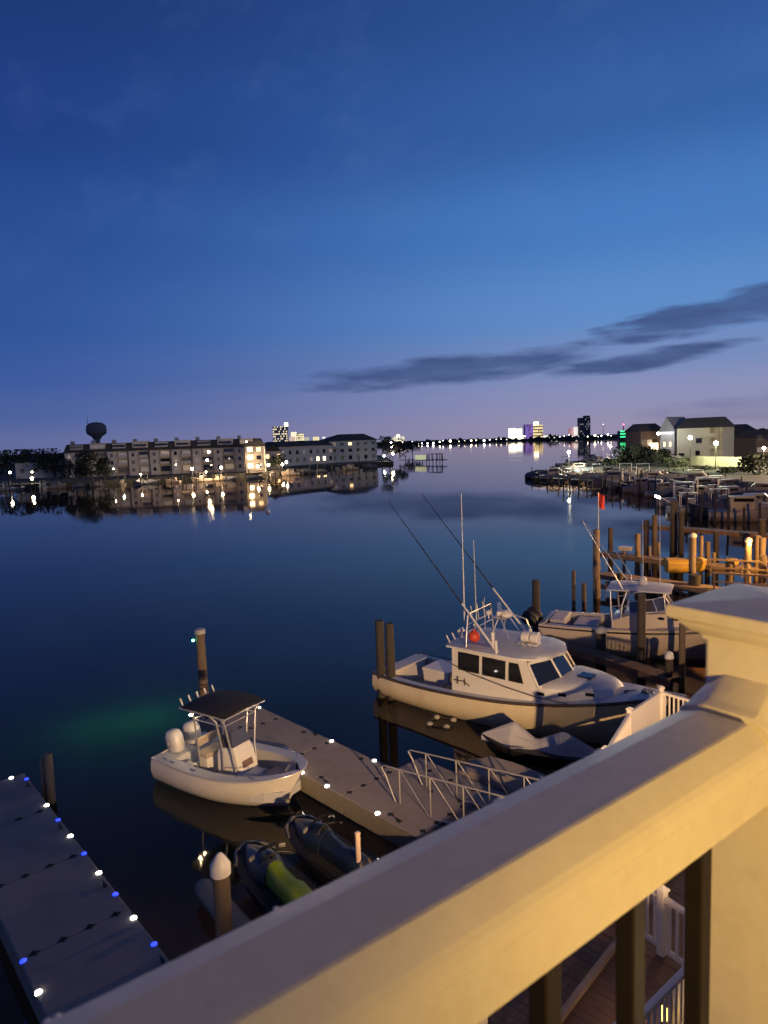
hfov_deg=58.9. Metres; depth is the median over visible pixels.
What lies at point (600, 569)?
ladder
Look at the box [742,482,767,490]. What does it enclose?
moored boat
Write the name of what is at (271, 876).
jet ski
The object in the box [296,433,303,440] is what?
hotel tower
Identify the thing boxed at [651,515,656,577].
mooring pile
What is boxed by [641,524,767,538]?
pier
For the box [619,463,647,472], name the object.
moored boat
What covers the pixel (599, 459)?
moored boat
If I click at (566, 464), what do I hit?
moored boat
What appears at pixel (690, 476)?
moored boat
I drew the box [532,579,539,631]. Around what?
mooring pile
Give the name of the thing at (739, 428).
apartment building
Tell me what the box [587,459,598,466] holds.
moored boat
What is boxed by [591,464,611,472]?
moored boat
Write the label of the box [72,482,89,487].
moored boat
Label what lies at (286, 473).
moored boat
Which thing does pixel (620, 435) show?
green lit building
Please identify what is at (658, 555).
mooring pile
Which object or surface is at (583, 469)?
moored boat
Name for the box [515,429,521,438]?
casino hotel
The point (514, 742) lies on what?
jet ski
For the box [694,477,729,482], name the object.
moored boat
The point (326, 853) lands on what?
jet ski
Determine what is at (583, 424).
dark tower
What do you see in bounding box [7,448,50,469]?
tree
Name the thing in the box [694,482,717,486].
moored boat
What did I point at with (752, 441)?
apartment building
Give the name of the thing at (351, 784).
floating dock
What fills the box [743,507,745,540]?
marina pile
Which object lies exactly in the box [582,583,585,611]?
mooring pile
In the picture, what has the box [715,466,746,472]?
bush
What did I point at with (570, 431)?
casino hotel
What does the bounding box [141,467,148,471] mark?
window
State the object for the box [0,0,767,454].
sky
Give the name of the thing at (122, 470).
window
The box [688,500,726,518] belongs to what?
moored boat
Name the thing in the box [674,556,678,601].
mooring pile
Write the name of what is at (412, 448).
tree
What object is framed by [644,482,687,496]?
moored boat
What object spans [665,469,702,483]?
moored boat
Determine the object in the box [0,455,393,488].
shore ground
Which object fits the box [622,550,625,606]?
mooring pile
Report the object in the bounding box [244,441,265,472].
end house
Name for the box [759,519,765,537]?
mooring pile
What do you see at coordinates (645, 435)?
apartment building
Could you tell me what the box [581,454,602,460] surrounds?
moored boat
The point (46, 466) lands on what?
tree
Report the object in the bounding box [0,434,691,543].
water
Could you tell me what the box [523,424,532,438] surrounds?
casino hotel
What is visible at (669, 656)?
mooring pile
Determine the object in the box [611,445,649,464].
tree
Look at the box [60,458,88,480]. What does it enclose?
tree
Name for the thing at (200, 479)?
moored boat
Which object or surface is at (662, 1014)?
deck lantern
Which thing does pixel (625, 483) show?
moored boat
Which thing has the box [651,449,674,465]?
tree
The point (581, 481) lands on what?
marina walkway
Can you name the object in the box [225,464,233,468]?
window
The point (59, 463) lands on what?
house
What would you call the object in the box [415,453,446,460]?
fishing pier
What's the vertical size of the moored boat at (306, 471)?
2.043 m
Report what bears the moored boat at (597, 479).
on the water at (485, 478)
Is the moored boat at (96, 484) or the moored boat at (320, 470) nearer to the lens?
the moored boat at (96, 484)
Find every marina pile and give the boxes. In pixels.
[684,493,687,535]
[698,494,702,539]
[713,496,715,541]
[727,495,730,545]
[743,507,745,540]
[758,503,760,531]
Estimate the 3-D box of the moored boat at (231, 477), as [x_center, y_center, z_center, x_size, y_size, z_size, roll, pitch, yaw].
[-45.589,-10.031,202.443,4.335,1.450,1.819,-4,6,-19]
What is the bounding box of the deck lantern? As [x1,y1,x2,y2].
[661,1005,667,1023]
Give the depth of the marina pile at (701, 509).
74.56 m
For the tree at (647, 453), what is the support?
on the shore ground at (749, 477)
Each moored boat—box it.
[0,481,16,490]
[38,480,46,489]
[45,481,65,488]
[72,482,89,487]
[90,481,106,486]
[119,480,126,485]
[134,478,144,484]
[143,479,159,483]
[166,477,180,482]
[191,475,211,481]
[211,474,227,480]
[224,476,237,480]
[247,475,261,478]
[281,469,298,475]
[297,468,314,473]
[316,469,327,472]
[342,464,357,469]
[362,463,376,467]
[525,470,547,478]
[534,471,546,476]
[540,468,565,479]
[551,462,573,470]
[554,468,574,480]
[555,456,569,464]
[557,467,579,480]
[562,463,586,470]
[567,467,592,481]
[571,467,591,474]
[574,472,603,482]
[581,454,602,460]
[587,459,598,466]
[590,470,633,486]
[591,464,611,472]
[594,453,609,460]
[607,472,635,488]
[618,481,632,490]
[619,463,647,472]
[622,478,648,492]
[624,463,649,479]
[631,479,662,493]
[632,473,646,479]
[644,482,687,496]
[647,471,661,477]
[648,474,685,478]
[656,481,720,507]
[663,477,685,481]
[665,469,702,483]
[665,492,697,515]
[672,473,707,486]
[675,485,706,496]
[676,494,717,505]
[680,476,710,486]
[680,477,745,495]
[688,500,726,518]
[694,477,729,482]
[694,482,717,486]
[695,478,714,483]
[708,488,729,500]
[708,495,767,523]
[716,485,743,493]
[717,482,753,485]
[718,490,767,494]
[719,478,741,485]
[737,484,751,487]
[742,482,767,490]
[743,493,767,502]
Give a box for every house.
[14,455,56,478]
[45,453,65,476]
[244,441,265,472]
[265,445,281,468]
[659,417,685,455]
[675,417,735,456]
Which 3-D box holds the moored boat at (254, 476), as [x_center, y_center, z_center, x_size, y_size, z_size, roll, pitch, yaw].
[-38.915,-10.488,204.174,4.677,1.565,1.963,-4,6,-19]
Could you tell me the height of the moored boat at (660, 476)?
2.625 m
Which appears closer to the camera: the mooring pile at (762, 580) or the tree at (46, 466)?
the mooring pile at (762, 580)
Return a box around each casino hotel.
[508,428,514,438]
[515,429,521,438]
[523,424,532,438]
[533,422,542,437]
[568,428,573,435]
[573,427,577,435]
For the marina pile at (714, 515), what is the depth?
72.56 m
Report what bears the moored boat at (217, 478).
on the water at (485, 478)
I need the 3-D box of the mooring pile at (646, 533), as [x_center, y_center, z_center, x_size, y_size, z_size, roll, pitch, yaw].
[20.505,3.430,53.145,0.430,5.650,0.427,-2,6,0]
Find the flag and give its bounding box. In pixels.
[598,492,604,529]
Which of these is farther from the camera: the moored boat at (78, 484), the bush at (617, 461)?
the moored boat at (78, 484)
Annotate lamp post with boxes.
[688,436,691,465]
[714,441,717,467]
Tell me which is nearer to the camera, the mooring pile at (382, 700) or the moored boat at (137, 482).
the mooring pile at (382, 700)
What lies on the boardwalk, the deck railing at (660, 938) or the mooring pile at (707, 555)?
the deck railing at (660, 938)
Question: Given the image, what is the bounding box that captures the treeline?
[2,428,764,457]
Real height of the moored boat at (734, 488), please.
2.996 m
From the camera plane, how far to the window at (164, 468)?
233.14 m
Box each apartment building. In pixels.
[624,423,660,460]
[734,424,756,435]
[734,430,767,456]
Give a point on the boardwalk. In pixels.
(596, 1004)
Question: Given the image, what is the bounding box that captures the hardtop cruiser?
[521,517,705,667]
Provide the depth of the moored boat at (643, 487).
108.82 m
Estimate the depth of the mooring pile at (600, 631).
29.31 m
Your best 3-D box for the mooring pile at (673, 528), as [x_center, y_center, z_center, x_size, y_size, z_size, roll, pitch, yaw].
[23.933,2.416,56.182,0.616,6.800,0.619,4,8,44]
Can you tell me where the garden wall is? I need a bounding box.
[666,455,746,466]
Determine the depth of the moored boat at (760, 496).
76.93 m
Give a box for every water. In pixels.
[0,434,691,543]
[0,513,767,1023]
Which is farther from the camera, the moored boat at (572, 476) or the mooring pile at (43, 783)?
the moored boat at (572, 476)
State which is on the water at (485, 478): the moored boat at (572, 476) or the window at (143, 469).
the moored boat at (572, 476)
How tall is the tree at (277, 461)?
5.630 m
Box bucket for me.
[443,682,451,689]
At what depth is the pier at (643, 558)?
46.87 m
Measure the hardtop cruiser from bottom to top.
7.508 m
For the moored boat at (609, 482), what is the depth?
121.31 m
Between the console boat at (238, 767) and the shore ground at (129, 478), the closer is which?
the console boat at (238, 767)
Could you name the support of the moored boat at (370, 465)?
on the water at (485, 478)
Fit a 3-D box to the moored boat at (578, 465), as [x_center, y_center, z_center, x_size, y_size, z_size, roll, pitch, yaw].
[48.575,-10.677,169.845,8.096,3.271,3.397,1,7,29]
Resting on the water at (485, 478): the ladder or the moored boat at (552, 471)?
the moored boat at (552, 471)
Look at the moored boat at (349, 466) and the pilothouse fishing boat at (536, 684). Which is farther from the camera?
the moored boat at (349, 466)
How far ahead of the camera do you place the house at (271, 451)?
246.17 m
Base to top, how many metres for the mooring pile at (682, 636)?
5.050 m
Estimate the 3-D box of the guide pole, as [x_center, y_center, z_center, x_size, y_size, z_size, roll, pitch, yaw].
[-0.508,8.954,14.986,0.128,4.030,0.125,-2,6,0]
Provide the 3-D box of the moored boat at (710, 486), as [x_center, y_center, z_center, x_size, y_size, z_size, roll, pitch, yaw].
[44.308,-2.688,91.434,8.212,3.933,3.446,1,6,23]
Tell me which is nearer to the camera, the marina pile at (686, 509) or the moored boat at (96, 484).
the marina pile at (686, 509)
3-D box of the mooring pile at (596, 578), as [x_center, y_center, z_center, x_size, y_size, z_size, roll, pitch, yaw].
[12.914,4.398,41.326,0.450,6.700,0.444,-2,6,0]
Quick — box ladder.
[600,559,604,585]
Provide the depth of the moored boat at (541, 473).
155.99 m
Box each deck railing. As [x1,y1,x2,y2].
[479,1017,487,1023]
[601,685,689,748]
[613,965,683,1023]
[645,885,684,965]
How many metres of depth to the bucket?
24.83 m
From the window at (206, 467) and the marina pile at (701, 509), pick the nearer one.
the marina pile at (701, 509)
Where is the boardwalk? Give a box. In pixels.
[488,692,696,1023]
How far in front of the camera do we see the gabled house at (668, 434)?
182.02 m
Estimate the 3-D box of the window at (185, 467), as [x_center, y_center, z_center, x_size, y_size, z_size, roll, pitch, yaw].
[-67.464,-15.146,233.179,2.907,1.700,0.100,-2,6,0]
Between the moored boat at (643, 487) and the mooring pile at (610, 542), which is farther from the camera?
the moored boat at (643, 487)
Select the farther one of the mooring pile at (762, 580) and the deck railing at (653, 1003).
the mooring pile at (762, 580)
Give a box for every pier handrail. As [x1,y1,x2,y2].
[707,558,767,577]
[710,572,767,588]
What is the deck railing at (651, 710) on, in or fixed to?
on the boardwalk
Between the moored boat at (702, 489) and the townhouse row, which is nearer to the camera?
the moored boat at (702, 489)
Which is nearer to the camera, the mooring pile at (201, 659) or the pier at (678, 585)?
the mooring pile at (201, 659)
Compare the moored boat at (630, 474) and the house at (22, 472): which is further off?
the house at (22, 472)
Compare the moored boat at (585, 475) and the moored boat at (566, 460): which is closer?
the moored boat at (585, 475)
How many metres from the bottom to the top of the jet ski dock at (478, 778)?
0.810 m
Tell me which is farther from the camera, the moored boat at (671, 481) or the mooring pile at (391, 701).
the moored boat at (671, 481)
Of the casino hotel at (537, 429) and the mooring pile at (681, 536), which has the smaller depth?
the mooring pile at (681, 536)
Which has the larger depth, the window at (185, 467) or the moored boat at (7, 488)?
the window at (185, 467)
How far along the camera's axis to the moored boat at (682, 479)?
116.81 m
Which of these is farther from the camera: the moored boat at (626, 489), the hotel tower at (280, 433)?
the hotel tower at (280, 433)
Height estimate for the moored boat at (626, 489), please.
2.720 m
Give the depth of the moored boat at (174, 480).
197.66 m
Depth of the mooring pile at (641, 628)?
27.83 m
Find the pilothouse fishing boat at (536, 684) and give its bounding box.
[372,494,687,748]
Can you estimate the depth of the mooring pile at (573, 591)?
39.04 m
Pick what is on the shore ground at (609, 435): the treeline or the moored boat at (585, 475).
the treeline
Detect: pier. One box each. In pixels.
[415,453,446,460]
[600,551,767,574]
[600,571,720,593]
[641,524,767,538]
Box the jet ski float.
[194,878,251,930]
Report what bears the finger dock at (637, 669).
on the water at (485, 478)
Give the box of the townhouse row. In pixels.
[63,435,261,477]
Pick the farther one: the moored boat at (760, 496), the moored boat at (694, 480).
the moored boat at (694, 480)
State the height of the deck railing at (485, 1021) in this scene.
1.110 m
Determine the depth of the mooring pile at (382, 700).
26.51 m
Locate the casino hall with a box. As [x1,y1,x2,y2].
[392,434,403,441]
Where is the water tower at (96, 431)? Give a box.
[86,419,106,442]
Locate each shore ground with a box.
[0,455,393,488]
[5,429,767,458]
[593,456,767,482]
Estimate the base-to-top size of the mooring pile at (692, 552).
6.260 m
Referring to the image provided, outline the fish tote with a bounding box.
[422,660,451,687]
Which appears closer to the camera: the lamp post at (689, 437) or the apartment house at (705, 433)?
the lamp post at (689, 437)
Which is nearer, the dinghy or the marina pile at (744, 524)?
the dinghy
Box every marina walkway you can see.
[531,477,590,483]
[613,485,682,494]
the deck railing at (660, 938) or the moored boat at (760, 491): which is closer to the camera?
the deck railing at (660, 938)
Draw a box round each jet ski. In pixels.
[234,840,318,915]
[284,814,375,885]
[481,722,597,770]
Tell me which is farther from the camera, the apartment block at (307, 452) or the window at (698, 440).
the apartment block at (307, 452)
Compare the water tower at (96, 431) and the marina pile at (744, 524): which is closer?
the marina pile at (744, 524)
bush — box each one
[599,458,614,465]
[611,457,634,464]
[662,458,689,467]
[686,465,714,469]
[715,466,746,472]
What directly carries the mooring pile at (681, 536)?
in the water at (485, 478)
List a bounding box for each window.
[119,467,127,472]
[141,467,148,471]
[162,466,170,470]
[183,465,191,469]
[204,464,212,469]
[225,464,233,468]
[696,438,701,442]
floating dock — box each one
[0,774,169,1023]
[189,705,470,847]
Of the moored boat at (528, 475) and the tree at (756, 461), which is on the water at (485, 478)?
the moored boat at (528, 475)
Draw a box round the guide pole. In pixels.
[354,831,360,862]
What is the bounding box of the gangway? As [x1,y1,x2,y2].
[380,749,539,826]
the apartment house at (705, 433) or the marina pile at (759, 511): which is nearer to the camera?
the marina pile at (759, 511)
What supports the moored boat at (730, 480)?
on the water at (485, 478)
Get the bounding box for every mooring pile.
[39,756,46,802]
[43,752,57,816]
[192,628,208,696]
[210,852,232,938]
[375,620,388,759]
[385,622,397,761]
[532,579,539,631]
[572,570,575,611]
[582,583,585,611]
[593,529,599,612]
[595,626,606,672]
[608,528,612,583]
[617,572,622,608]
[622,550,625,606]
[635,533,640,575]
[637,594,645,685]
[644,520,648,576]
[648,546,650,576]
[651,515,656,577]
[657,542,659,577]
[664,651,673,716]
[669,500,677,579]
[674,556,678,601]
[678,512,683,581]
[678,623,685,705]
[688,533,696,576]
[688,574,700,597]
[699,535,703,583]
[704,541,709,584]
[712,552,715,584]
[713,531,718,585]
[725,557,734,585]
[744,537,751,582]
[753,535,760,585]
[758,537,765,579]
[758,555,766,586]
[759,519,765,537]
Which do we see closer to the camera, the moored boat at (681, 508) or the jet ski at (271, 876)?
the jet ski at (271, 876)
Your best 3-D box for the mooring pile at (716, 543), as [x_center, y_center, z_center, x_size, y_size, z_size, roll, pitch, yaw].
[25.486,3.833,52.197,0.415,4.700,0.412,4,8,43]
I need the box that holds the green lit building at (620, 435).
[617,424,624,439]
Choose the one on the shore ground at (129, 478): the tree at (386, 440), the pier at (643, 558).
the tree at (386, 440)
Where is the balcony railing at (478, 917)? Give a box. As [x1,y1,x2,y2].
[42,583,767,1023]
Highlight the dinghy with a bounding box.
[663,557,706,572]
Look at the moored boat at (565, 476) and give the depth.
146.78 m
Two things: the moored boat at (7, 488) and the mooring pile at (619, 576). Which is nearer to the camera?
the mooring pile at (619, 576)
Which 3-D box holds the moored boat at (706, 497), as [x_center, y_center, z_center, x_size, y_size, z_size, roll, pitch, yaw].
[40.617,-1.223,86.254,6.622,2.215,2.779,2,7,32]
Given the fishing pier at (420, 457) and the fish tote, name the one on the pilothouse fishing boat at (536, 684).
the fish tote
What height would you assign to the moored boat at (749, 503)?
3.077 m
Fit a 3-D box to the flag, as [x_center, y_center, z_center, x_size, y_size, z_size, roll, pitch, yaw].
[13.061,0.238,40.892,0.410,2.850,0.100,-2,6,0]
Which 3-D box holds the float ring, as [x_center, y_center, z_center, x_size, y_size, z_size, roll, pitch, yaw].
[2.028,7.393,23.957,0.889,0.168,0.889,1,7,28]
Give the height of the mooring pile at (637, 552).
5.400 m
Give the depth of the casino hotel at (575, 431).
2068.84 m
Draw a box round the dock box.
[618,545,632,550]
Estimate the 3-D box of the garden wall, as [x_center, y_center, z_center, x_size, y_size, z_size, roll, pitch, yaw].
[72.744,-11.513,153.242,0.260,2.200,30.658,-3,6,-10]
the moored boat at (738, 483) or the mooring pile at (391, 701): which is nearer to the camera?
the mooring pile at (391, 701)
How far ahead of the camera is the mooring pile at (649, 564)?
47.61 m
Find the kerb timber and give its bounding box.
[561,879,669,1023]
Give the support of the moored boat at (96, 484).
on the water at (485, 478)
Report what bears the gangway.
on the floating dock at (351, 784)
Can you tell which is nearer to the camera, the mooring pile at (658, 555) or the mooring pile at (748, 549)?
the mooring pile at (748, 549)
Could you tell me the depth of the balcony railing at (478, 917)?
0.51 m
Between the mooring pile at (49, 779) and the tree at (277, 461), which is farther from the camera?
the tree at (277, 461)
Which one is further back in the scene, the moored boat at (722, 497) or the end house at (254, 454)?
the end house at (254, 454)
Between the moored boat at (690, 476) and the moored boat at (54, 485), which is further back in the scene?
the moored boat at (54, 485)
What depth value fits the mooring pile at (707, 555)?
44.40 m
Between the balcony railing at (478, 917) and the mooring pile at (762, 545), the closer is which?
the balcony railing at (478, 917)
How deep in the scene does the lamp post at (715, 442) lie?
141.76 m
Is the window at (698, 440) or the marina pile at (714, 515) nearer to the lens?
the marina pile at (714, 515)
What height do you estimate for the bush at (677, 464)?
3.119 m
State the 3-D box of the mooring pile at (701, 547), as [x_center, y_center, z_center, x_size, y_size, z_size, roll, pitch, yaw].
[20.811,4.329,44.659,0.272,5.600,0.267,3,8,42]
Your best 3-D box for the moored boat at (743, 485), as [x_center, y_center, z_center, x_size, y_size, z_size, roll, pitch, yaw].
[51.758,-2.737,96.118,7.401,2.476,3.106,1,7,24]
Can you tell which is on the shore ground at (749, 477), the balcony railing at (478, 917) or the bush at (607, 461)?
the bush at (607, 461)
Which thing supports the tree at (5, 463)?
on the shore ground at (129, 478)
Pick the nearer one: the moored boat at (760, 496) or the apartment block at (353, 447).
the moored boat at (760, 496)
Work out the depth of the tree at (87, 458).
192.18 m
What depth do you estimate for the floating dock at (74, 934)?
13.73 m
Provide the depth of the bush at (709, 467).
137.77 m
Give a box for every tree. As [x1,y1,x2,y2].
[0,449,33,477]
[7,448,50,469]
[30,448,65,476]
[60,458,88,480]
[73,450,101,480]
[93,456,114,479]
[268,453,285,468]
[378,435,398,459]
[390,441,408,457]
[404,440,422,453]
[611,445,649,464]
[627,444,658,464]
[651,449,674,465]
[735,452,767,474]
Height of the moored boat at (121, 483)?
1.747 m
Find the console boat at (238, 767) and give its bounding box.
[151,685,307,810]
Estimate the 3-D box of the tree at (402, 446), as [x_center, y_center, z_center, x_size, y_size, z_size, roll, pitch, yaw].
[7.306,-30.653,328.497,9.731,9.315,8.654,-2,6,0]
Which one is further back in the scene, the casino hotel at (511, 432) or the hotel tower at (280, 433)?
the hotel tower at (280, 433)
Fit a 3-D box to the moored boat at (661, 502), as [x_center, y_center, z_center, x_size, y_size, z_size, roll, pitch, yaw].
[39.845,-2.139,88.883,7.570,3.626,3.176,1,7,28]
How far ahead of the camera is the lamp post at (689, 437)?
149.54 m
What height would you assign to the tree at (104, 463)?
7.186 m
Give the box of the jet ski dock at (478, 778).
[399,756,546,805]
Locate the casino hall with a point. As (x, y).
(397, 438)
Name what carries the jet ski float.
on the water at (485, 478)
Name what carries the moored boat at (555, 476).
on the water at (485, 478)
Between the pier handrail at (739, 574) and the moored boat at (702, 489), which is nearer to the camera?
the pier handrail at (739, 574)
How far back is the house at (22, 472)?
238.61 m
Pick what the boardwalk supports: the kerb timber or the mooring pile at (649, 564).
the kerb timber
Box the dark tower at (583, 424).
[577,415,589,436]
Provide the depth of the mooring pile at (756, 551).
44.29 m
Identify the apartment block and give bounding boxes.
[264,440,333,465]
[321,434,377,462]
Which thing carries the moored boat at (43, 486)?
on the water at (485, 478)
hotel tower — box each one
[272,422,288,441]
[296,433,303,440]
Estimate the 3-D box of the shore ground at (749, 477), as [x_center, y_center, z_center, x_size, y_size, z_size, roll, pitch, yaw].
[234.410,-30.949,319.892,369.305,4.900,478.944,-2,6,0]
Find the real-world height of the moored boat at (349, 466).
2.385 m
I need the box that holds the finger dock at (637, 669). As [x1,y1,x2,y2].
[547,635,681,687]
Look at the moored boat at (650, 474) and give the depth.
125.88 m
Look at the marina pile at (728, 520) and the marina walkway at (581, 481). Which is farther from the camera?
the marina walkway at (581, 481)
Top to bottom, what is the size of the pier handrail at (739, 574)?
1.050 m
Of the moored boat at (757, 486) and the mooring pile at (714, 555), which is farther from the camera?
the moored boat at (757, 486)
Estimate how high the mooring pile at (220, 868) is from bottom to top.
4.770 m
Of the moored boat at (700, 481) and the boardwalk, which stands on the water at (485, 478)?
the moored boat at (700, 481)
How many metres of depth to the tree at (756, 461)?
117.94 m
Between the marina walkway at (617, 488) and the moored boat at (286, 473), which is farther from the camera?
the moored boat at (286, 473)
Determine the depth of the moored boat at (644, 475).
134.09 m
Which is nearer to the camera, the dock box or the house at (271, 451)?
the dock box
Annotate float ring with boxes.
[426,714,456,729]
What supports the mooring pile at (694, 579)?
in the water at (485, 478)
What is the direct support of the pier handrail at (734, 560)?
attached to the pier at (643, 558)
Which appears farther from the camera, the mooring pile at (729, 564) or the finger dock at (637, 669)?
the mooring pile at (729, 564)
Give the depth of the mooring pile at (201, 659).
24.76 m
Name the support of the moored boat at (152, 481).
on the water at (485, 478)
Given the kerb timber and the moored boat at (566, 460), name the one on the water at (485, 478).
the moored boat at (566, 460)

